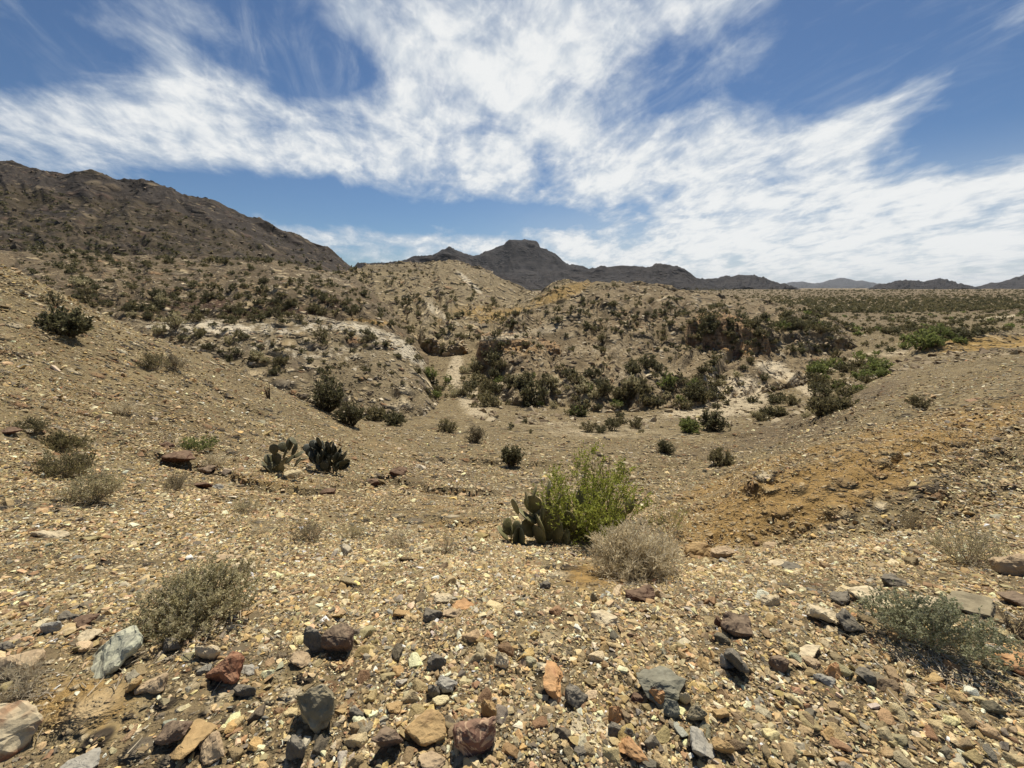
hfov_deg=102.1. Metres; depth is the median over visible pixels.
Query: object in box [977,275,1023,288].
mountain
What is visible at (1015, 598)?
rock
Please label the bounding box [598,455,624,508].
desert shrub
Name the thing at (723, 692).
stone
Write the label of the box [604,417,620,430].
desert shrub
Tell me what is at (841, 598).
rock
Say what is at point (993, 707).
stone
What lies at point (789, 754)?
stone
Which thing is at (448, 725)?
stone
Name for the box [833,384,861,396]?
desert shrub
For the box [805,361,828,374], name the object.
desert shrub
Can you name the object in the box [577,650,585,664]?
stone
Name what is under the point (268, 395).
tree stump
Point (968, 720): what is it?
stone
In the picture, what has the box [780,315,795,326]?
desert shrub
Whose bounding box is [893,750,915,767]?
stone
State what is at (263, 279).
desert shrub
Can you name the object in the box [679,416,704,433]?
desert shrub
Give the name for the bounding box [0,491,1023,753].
litter
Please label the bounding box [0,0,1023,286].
sky
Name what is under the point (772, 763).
stone
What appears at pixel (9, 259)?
hill
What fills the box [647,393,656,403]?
desert shrub
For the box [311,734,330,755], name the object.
stone
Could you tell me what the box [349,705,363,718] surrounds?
rock
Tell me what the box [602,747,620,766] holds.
stone
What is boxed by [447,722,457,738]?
stone
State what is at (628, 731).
stone
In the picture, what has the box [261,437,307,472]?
prickly pear
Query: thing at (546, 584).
rock
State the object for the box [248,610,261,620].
stone
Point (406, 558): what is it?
stone
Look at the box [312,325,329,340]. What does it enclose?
desert shrub
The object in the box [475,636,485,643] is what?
stone
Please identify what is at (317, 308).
desert shrub
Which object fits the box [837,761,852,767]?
stone
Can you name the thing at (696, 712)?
rock
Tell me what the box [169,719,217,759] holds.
rock
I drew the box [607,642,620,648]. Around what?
stone
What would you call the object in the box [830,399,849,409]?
desert shrub
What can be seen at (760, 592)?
stone
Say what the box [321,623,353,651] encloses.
rock
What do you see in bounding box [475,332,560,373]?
cliff
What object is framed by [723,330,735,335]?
desert shrub
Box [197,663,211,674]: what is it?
stone
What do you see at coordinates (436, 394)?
desert shrub
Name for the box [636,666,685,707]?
rock
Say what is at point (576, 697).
rock
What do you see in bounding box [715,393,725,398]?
desert shrub
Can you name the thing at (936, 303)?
scrub
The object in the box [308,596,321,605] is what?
stone
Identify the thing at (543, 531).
prickly pear
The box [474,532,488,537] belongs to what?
stone
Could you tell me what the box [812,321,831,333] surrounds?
desert shrub
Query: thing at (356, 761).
stone
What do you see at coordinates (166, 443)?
rock
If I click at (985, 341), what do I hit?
hill
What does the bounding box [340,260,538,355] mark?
hill
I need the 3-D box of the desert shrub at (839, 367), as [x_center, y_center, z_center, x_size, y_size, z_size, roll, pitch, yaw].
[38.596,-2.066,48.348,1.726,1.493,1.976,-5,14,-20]
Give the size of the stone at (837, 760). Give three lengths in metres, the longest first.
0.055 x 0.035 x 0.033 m
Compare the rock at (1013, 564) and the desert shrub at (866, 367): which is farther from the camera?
the desert shrub at (866, 367)
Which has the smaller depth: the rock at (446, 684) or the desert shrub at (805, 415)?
the rock at (446, 684)
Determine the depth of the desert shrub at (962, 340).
48.64 m
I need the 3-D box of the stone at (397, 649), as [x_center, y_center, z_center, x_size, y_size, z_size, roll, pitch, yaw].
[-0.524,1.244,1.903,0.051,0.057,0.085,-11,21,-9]
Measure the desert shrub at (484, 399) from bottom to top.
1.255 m
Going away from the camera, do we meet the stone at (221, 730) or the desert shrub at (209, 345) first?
the stone at (221, 730)
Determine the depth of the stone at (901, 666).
1.78 m
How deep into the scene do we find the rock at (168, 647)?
1.89 m
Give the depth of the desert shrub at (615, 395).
34.59 m
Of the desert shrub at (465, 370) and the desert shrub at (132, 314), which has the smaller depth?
the desert shrub at (465, 370)
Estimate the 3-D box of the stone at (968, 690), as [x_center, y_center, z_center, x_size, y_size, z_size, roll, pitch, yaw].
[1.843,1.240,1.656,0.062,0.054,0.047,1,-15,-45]
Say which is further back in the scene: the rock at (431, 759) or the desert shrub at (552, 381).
the desert shrub at (552, 381)
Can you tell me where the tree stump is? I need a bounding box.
[264,385,269,398]
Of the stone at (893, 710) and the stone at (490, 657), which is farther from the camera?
the stone at (490, 657)
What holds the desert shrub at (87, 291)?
on the hill at (9, 259)
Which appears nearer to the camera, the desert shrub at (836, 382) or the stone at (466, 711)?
the stone at (466, 711)
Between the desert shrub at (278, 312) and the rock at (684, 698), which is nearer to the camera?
the rock at (684, 698)
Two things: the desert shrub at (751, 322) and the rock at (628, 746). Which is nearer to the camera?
the rock at (628, 746)
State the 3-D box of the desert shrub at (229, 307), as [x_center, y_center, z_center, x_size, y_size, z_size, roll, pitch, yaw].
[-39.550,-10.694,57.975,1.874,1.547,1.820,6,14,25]
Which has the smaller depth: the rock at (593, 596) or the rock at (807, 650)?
the rock at (807, 650)
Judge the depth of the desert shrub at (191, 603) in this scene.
2.09 m
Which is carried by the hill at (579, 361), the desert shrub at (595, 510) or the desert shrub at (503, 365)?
the desert shrub at (503, 365)
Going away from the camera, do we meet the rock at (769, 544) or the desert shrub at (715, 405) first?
the rock at (769, 544)
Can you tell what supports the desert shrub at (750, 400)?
on the ground at (98, 707)
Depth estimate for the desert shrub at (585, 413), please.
30.43 m
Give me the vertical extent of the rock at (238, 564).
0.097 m
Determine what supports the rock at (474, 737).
on the ground at (98, 707)
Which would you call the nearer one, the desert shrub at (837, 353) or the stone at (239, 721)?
the stone at (239, 721)
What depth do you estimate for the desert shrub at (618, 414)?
30.25 m
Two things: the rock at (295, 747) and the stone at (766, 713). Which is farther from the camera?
the stone at (766, 713)
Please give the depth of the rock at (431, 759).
1.41 m
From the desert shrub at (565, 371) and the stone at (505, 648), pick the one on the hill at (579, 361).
the desert shrub at (565, 371)
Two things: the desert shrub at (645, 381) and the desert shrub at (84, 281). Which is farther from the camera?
the desert shrub at (84, 281)
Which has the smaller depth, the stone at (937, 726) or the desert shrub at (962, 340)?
the stone at (937, 726)
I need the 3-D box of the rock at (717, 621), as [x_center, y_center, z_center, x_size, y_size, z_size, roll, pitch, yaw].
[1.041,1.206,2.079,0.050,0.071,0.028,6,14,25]
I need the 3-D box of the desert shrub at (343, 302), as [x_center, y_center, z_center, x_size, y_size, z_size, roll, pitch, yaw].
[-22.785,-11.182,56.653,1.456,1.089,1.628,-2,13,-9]
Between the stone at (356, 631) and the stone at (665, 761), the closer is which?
the stone at (665, 761)
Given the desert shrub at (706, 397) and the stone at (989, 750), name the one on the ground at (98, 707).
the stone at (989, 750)
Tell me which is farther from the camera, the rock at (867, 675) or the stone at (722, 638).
the stone at (722, 638)
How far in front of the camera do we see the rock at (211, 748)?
1.43 m
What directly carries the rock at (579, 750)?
on the ground at (98, 707)
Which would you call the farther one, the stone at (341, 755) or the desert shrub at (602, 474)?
the desert shrub at (602, 474)
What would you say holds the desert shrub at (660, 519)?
on the ground at (98, 707)
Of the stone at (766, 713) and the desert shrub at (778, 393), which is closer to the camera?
the stone at (766, 713)
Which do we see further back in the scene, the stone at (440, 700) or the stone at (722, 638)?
the stone at (722, 638)
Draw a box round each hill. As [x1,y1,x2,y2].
[0,250,428,364]
[117,313,438,416]
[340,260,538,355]
[437,279,623,333]
[483,281,857,411]
[896,330,1023,362]
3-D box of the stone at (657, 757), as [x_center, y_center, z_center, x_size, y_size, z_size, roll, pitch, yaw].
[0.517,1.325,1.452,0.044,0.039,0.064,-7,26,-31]
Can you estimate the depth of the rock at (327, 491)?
6.28 m
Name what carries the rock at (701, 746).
on the ground at (98, 707)
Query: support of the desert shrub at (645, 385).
on the hill at (579, 361)
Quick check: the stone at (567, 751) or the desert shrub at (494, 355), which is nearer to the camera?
the stone at (567, 751)
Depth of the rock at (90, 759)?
1.41 m
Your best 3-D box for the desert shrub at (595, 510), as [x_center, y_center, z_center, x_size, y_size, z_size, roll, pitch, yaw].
[0.838,1.257,4.442,1.361,1.126,1.199,0,13,0]
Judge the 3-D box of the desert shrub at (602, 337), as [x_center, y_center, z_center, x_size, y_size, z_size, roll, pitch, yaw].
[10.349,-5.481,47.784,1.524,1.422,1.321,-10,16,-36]
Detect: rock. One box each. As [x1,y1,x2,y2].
[0,641,15,650]
[0,649,45,679]
[0,700,42,761]
[1,427,22,433]
[23,428,33,432]
[30,530,69,537]
[40,621,61,633]
[57,610,78,620]
[60,747,100,767]
[73,613,100,627]
[77,628,102,641]
[90,625,143,678]
[125,675,142,692]
[134,672,168,694]
[154,720,192,745]
[158,441,174,446]
[161,450,195,462]
[162,637,179,651]
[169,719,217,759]
[194,482,212,487]
[195,645,220,659]
[198,464,216,472]
[199,730,224,764]
[205,651,244,683]
[212,484,223,488]
[216,554,242,559]
[232,560,255,572]
[233,684,255,696]
[241,664,258,675]
[285,734,305,760]
[289,651,311,667]
[296,684,333,733]
[303,626,324,651]
[320,488,335,494]
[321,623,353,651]
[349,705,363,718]
[368,478,378,485]
[371,726,402,747]
[386,700,402,713]
[389,466,407,475]
[404,709,445,746]
[418,750,445,767]
[423,607,442,621]
[427,653,445,670]
[428,684,439,697]
[434,593,451,603]
[437,675,456,692]
[442,608,461,616]
[452,598,474,609]
[452,716,495,757]
[481,699,496,717]
[494,651,508,668]
[540,580,550,588]
[543,660,562,703]
[565,682,587,708]
[574,746,585,755]
[590,592,597,600]
[591,609,617,625]
[608,706,622,723]
[608,721,620,736]
[618,736,648,761]
[624,584,655,601]
[630,692,643,702]
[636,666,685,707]
[649,689,664,703]
[663,698,679,717]
[679,692,690,703]
[684,542,711,557]
[687,705,707,720]
[690,726,714,758]
[710,545,735,558]
[712,708,729,719]
[712,737,734,753]
[714,617,721,626]
[720,653,733,668]
[721,611,752,637]
[723,648,748,673]
[760,594,779,606]
[763,541,777,546]
[768,558,787,565]
[768,655,789,672]
[781,561,801,568]
[798,644,820,656]
[802,656,820,668]
[806,603,839,624]
[812,673,835,687]
[824,542,835,545]
[824,662,840,679]
[830,591,849,605]
[836,608,864,631]
[847,585,893,607]
[855,666,876,684]
[880,573,906,586]
[913,595,941,607]
[942,591,995,617]
[988,553,1023,575]
[988,643,1023,674]
[997,591,1023,606]
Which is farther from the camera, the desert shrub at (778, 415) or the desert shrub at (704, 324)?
the desert shrub at (704, 324)
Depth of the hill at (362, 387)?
33.30 m
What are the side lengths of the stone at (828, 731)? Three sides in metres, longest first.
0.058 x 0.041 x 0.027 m
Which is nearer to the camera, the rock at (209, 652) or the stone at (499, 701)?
the stone at (499, 701)
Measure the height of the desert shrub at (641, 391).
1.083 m
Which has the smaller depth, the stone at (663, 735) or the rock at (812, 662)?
the stone at (663, 735)
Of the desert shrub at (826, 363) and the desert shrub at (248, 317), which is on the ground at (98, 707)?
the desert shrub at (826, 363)
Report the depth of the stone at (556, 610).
2.21 m
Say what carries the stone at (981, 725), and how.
on the ground at (98, 707)
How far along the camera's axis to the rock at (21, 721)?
1.47 m
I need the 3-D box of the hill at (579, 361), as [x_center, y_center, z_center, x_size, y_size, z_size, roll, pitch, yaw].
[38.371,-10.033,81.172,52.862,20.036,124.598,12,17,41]
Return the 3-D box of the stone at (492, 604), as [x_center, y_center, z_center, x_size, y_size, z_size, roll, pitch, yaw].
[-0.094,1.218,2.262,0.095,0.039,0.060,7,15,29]
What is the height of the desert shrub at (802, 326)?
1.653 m
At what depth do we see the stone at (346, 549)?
3.30 m
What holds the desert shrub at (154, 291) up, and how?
on the hill at (9, 259)
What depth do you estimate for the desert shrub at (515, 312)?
59.18 m
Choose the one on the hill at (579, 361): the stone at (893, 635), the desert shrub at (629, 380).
the desert shrub at (629, 380)
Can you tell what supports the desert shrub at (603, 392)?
on the hill at (579, 361)
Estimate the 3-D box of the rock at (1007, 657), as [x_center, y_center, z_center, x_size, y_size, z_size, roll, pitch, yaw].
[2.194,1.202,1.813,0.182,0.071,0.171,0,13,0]
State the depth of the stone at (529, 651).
1.88 m
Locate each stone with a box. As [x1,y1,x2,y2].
[31,618,52,629]
[75,641,92,651]
[80,536,102,540]
[118,610,138,618]
[121,723,137,741]
[125,669,139,682]
[135,663,145,675]
[163,718,176,725]
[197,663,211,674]
[214,727,224,732]
[223,711,240,732]
[224,719,236,733]
[225,727,242,736]
[227,747,243,762]
[234,714,244,727]
[247,704,265,723]
[247,736,262,750]
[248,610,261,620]
[260,669,274,678]
[283,708,297,716]
[284,470,300,477]
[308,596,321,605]
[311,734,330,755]
[337,750,347,767]
[339,577,360,585]
[341,543,352,555]
[344,733,359,747]
[345,754,363,767]
[349,719,365,734]
[352,716,366,721]
[352,722,367,736]
[352,732,367,747]
[353,628,362,634]
[354,645,369,657]
[356,625,375,639]
[357,669,369,683]
[358,760,368,767]
[363,720,373,732]
[364,689,376,702]
[380,672,395,681]
[392,609,409,615]
[392,643,403,661]
[392,665,403,676]
[396,679,406,686]
[399,557,412,560]
[401,690,419,703]
[401,746,414,765]
[408,652,422,667]
[409,703,424,715]
[412,677,427,692]
[416,592,426,600]
[422,546,433,553]
[431,695,448,705]
[443,714,454,722]
[444,575,456,585]
[445,721,452,732]
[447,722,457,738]
[452,752,465,767]
[457,707,474,716]
[462,629,480,641]
[463,626,475,645]
[468,652,482,663]
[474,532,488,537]
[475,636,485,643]
[476,642,484,659]
[477,687,491,702]
[485,651,495,664]
[486,599,502,610]
[486,753,498,765]
[492,694,501,704]
[495,704,507,724]
[498,642,512,655]
[502,742,518,758]
[517,647,534,660]
[521,652,536,666]
[530,630,539,640]
[532,716,547,729]
[535,662,544,670]
[549,605,562,615]
[555,727,570,738]
[562,745,573,757]
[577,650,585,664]
[578,733,586,745]
[584,742,595,756]
[585,689,596,698]
[588,651,604,661]
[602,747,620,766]
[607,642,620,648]
[612,585,621,595]
[618,723,634,739]
[620,725,635,739]
[621,708,630,723]
[643,758,656,767]
[644,735,659,747]
[653,750,667,767]
[655,590,666,598]
[655,725,671,743]
[659,756,669,767]
[674,721,687,736]
[688,681,709,691]
[697,655,710,670]
[703,597,715,605]
[704,615,714,624]
[711,757,722,767]
[714,632,729,644]
[715,689,729,699]
[729,739,745,750]
[755,705,771,719]
[756,589,768,598]
[760,728,779,742]
[761,629,771,637]
[761,745,769,760]
[765,613,778,625]
[768,757,780,767]
[780,742,798,762]
[783,642,799,653]
[784,692,802,708]
[788,651,801,662]
[797,724,813,733]
[798,711,822,731]
[802,713,814,724]
[804,708,816,717]
[820,639,830,648]
[821,726,836,739]
[826,700,840,711]
[827,651,844,664]
[827,716,839,725]
[827,722,847,741]
[829,737,851,752]
[831,661,853,677]
[833,757,850,764]
[837,585,850,590]
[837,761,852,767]
[839,708,858,724]
[857,613,879,624]
[871,671,884,679]
[875,720,888,729]
[876,678,899,692]
[876,726,897,744]
[877,708,894,725]
[881,746,893,758]
[883,665,899,681]
[886,687,898,699]
[887,629,899,640]
[888,703,901,714]
[891,733,907,745]
[892,703,909,723]
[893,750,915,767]
[897,662,907,676]
[903,557,918,565]
[903,682,915,696]
[910,736,928,755]
[912,736,931,750]
[922,725,937,741]
[923,672,943,685]
[927,719,946,738]
[933,693,949,704]
[935,559,955,564]
[937,562,956,567]
[939,745,954,758]
[942,659,961,673]
[942,714,960,726]
[945,651,967,667]
[946,687,968,702]
[949,731,963,749]
[952,753,967,767]
[956,709,976,727]
[958,738,974,749]
[962,749,982,763]
[963,685,980,695]
[966,694,986,702]
[975,720,985,727]
[977,723,1003,740]
[979,700,1006,714]
[982,743,997,762]
[1000,751,1023,767]
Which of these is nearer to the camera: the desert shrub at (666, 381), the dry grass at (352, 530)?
the dry grass at (352, 530)
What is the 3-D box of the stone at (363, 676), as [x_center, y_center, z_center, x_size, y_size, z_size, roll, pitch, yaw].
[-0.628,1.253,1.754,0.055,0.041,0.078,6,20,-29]
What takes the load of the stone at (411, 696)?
on the ground at (98, 707)
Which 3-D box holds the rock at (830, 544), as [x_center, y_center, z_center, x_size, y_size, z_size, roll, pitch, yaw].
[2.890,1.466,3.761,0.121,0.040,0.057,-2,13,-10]
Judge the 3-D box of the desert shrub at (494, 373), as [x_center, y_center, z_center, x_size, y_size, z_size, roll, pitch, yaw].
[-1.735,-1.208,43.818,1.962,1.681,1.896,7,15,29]
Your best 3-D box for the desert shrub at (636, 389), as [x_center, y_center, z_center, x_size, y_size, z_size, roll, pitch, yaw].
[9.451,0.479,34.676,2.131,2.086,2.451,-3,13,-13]
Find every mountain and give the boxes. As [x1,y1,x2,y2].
[0,160,351,271]
[354,251,545,290]
[432,239,588,282]
[536,263,724,289]
[701,274,800,289]
[786,278,965,287]
[868,278,979,288]
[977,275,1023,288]
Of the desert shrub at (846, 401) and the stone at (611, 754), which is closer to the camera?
the stone at (611, 754)
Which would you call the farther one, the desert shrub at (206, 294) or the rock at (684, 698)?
the desert shrub at (206, 294)
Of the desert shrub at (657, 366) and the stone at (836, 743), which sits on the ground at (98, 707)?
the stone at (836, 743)
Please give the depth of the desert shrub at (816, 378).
43.99 m
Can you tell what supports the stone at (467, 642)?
on the ground at (98, 707)
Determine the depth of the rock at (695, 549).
3.92 m
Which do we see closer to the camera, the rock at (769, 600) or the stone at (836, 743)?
the stone at (836, 743)
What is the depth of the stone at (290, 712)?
1.58 m
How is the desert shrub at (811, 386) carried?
on the ground at (98, 707)
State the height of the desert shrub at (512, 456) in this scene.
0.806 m
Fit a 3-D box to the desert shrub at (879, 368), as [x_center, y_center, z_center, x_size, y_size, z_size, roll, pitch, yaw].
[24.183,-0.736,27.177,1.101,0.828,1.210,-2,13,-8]
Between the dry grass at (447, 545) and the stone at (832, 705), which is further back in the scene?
the dry grass at (447, 545)
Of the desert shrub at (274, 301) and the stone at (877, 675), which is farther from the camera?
the desert shrub at (274, 301)
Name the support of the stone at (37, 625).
on the ground at (98, 707)
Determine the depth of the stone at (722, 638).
1.98 m
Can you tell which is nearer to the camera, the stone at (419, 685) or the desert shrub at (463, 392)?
the stone at (419, 685)
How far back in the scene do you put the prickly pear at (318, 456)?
7.75 m
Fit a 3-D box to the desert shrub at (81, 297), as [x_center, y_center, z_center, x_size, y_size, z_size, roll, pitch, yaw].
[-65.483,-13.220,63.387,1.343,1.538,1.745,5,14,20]
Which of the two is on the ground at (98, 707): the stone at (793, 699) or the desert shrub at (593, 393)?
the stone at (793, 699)
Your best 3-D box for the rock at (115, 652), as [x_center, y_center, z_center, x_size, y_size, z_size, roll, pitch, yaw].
[-1.753,1.188,1.829,0.195,0.145,0.205,-13,18,-43]
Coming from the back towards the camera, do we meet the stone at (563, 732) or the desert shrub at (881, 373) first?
the desert shrub at (881, 373)
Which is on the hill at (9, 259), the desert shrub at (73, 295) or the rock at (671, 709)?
the desert shrub at (73, 295)
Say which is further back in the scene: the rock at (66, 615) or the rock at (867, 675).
the rock at (66, 615)
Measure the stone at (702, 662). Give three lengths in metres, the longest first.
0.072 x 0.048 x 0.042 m
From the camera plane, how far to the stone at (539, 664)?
1.84 m
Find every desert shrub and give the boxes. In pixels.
[33,304,95,337]
[37,290,66,305]
[67,276,90,286]
[71,293,78,298]
[76,286,94,294]
[78,293,92,301]
[81,275,92,284]
[120,302,137,312]
[123,551,267,652]
[125,310,138,316]
[141,313,154,318]
[147,287,167,297]
[150,323,169,334]
[153,291,169,303]
[161,311,186,329]
[163,255,174,260]
[175,432,219,451]
[176,334,186,339]
[185,310,205,322]
[194,329,203,337]
[199,289,214,300]
[201,341,217,349]
[222,302,237,312]
[224,352,233,358]
[230,347,244,355]
[243,313,256,319]
[248,348,263,360]
[259,276,268,282]
[260,356,271,361]
[267,367,279,374]
[269,307,285,316]
[272,298,282,303]
[273,355,288,365]
[281,299,291,306]
[286,296,297,305]
[293,313,305,320]
[307,374,349,411]
[312,304,324,311]
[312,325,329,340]
[316,308,326,315]
[317,294,328,302]
[331,396,367,425]
[341,298,351,304]
[344,307,358,316]
[362,327,374,336]
[363,334,376,341]
[363,403,388,420]
[382,409,407,425]
[424,366,438,379]
[431,389,441,398]
[443,374,452,382]
[450,390,460,396]
[455,331,467,339]
[458,365,470,373]
[458,385,472,396]
[461,380,478,389]
[461,383,475,394]
[466,355,478,368]
[469,361,485,372]
[472,370,485,382]
[476,378,492,390]
[477,391,499,405]
[478,387,485,392]
[479,401,490,406]
[480,347,502,361]
[484,353,496,363]
[488,365,501,379]
[489,330,500,337]
[490,381,503,391]
[490,397,502,406]
[493,376,503,382]
[494,357,506,370]
[499,444,526,466]
[502,377,512,385]
[511,309,520,314]
[513,373,527,386]
[513,377,531,388]
[514,376,549,404]
[515,373,529,382]
[518,370,534,380]
[519,396,542,406]
[527,440,652,544]
[539,374,556,386]
[546,374,561,389]
[550,400,557,407]
[561,366,576,377]
[567,371,586,384]
[568,400,590,416]
[569,405,588,416]
[574,376,594,393]
[579,421,597,432]
[583,365,602,378]
[586,389,601,399]
[593,403,602,409]
[594,376,615,392]
[594,380,614,395]
[595,424,606,432]
[597,331,606,341]
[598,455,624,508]
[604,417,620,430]
[610,399,623,407]
[612,379,641,401]
[612,386,626,399]
[615,411,624,416]
[615,416,627,424]
[622,373,639,389]
[623,360,642,371]
[627,365,642,373]
[628,415,644,428]
[633,394,651,404]
[637,353,658,369]
[637,380,650,389]
[638,376,647,384]
[639,385,651,395]
[646,498,688,531]
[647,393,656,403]
[652,362,664,368]
[652,396,667,406]
[655,438,675,454]
[658,370,677,386]
[662,383,670,390]
[662,390,672,398]
[663,385,675,392]
[671,396,693,410]
[678,378,691,384]
[678,382,705,399]
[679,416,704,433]
[687,378,702,387]
[690,380,706,395]
[691,372,703,380]
[692,376,706,384]
[694,395,704,401]
[696,364,706,372]
[697,387,712,401]
[698,318,708,328]
[698,407,730,431]
[707,378,722,386]
[707,446,737,465]
[710,387,726,399]
[711,402,721,407]
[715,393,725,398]
[717,379,727,385]
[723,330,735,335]
[742,356,754,362]
[744,395,758,402]
[745,319,756,325]
[750,315,762,325]
[752,412,772,421]
[753,326,764,335]
[758,372,770,380]
[759,404,780,416]
[766,393,783,403]
[769,405,785,416]
[775,320,791,329]
[775,408,788,416]
[776,392,787,398]
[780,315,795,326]
[782,393,801,405]
[795,320,809,329]
[800,313,809,319]
[800,411,811,417]
[803,392,845,416]
[804,371,814,378]
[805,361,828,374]
[807,318,825,326]
[807,381,829,389]
[808,372,831,383]
[808,380,833,397]
[811,358,834,369]
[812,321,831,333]
[824,357,844,368]
[825,378,849,388]
[828,347,842,357]
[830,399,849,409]
[833,361,854,371]
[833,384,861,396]
[835,394,860,407]
[841,363,855,371]
[846,356,865,367]
[848,366,863,377]
[851,369,870,381]
[852,384,867,389]
[854,583,1023,672]
[857,365,877,372]
[858,374,878,382]
[866,357,895,370]
[867,355,879,362]
[868,367,891,376]
[874,368,890,376]
[880,327,894,333]
[897,341,911,349]
[898,323,912,329]
[899,334,913,341]
[902,328,938,350]
[904,393,934,407]
[928,323,950,331]
[929,324,952,335]
[931,338,944,347]
[938,331,955,339]
[951,327,980,338]
[952,336,968,343]
[969,327,986,334]
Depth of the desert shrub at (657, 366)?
39.60 m
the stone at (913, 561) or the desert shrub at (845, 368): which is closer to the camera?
the stone at (913, 561)
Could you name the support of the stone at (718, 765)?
on the ground at (98, 707)
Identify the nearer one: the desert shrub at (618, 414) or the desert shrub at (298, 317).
the desert shrub at (618, 414)
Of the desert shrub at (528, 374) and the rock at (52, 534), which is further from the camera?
the desert shrub at (528, 374)
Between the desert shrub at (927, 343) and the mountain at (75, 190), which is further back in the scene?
the mountain at (75, 190)
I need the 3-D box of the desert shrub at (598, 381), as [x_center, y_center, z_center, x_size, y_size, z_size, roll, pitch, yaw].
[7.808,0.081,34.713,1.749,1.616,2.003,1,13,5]
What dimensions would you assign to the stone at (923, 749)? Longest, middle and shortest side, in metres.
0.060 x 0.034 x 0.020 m
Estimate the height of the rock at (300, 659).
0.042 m
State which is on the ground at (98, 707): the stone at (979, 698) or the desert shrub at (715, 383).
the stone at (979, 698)
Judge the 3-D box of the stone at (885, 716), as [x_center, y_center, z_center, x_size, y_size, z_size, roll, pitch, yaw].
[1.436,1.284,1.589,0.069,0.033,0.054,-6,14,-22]
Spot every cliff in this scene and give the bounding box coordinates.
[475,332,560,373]
[685,311,770,359]
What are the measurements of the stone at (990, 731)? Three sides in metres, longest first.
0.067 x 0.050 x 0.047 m
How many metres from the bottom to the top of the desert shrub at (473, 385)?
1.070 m
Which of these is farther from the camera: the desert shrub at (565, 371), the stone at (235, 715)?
the desert shrub at (565, 371)
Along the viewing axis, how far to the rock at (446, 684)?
1.71 m
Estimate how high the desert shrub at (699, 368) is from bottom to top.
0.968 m
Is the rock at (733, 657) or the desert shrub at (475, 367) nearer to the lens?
the rock at (733, 657)
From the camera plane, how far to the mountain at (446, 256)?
1130.49 m
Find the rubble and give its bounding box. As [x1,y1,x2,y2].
[0,161,1023,427]
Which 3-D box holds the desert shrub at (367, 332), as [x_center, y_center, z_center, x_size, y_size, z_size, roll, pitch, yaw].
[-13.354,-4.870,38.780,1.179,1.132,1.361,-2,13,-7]
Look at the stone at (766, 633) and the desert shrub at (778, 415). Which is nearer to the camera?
the stone at (766, 633)
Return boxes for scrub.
[0,187,1023,432]
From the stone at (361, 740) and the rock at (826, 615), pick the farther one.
the rock at (826, 615)
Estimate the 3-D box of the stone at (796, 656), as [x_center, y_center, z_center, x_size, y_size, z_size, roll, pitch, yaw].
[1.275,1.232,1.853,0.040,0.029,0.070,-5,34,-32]
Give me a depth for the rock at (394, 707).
1.62 m
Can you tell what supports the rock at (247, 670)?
on the ground at (98, 707)
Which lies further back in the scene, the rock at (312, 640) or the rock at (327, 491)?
the rock at (327, 491)
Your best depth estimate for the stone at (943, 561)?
2.85 m
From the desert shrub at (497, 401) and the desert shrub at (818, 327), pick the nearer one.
the desert shrub at (497, 401)
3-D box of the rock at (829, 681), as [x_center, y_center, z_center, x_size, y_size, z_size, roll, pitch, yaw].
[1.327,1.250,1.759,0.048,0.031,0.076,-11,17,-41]
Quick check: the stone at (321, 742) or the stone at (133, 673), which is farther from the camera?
the stone at (133, 673)
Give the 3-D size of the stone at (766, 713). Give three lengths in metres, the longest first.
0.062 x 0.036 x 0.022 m
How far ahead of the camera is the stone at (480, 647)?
1.89 m
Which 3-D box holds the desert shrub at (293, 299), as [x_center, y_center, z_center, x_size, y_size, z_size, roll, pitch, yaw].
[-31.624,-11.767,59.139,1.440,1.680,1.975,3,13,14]
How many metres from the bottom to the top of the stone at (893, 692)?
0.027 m
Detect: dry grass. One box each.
[0,653,60,701]
[103,399,142,414]
[159,470,195,490]
[200,450,232,466]
[227,497,262,513]
[247,523,271,534]
[284,519,333,542]
[335,520,366,538]
[376,525,421,548]
[434,532,462,552]
[883,510,942,529]
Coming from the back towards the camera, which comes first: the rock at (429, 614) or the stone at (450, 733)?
the rock at (429, 614)
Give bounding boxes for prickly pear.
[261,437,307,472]
[303,437,350,472]
[497,480,634,544]
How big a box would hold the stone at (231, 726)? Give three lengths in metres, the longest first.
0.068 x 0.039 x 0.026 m
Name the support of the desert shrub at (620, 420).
on the ground at (98, 707)
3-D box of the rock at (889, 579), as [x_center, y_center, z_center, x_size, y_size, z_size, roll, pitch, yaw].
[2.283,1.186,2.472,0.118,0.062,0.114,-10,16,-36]
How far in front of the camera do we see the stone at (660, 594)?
2.44 m
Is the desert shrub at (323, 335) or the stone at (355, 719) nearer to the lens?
the stone at (355, 719)
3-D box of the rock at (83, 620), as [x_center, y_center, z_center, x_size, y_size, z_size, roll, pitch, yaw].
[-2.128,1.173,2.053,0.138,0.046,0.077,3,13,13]
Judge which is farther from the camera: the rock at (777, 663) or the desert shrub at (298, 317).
the desert shrub at (298, 317)
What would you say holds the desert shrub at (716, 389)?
on the ground at (98, 707)
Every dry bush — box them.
[8,415,50,432]
[27,448,98,478]
[39,430,98,452]
[53,463,130,502]
[134,350,171,371]
[161,353,188,369]
[436,417,459,432]
[464,424,487,442]
[585,516,690,584]
[925,517,1014,570]
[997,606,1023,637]
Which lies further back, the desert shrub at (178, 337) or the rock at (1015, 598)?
the desert shrub at (178, 337)
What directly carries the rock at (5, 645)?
on the ground at (98, 707)
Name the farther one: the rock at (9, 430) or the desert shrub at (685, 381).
the desert shrub at (685, 381)
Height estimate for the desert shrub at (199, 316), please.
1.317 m
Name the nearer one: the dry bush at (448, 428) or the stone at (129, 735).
the stone at (129, 735)
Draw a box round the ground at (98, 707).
[0,265,1023,767]

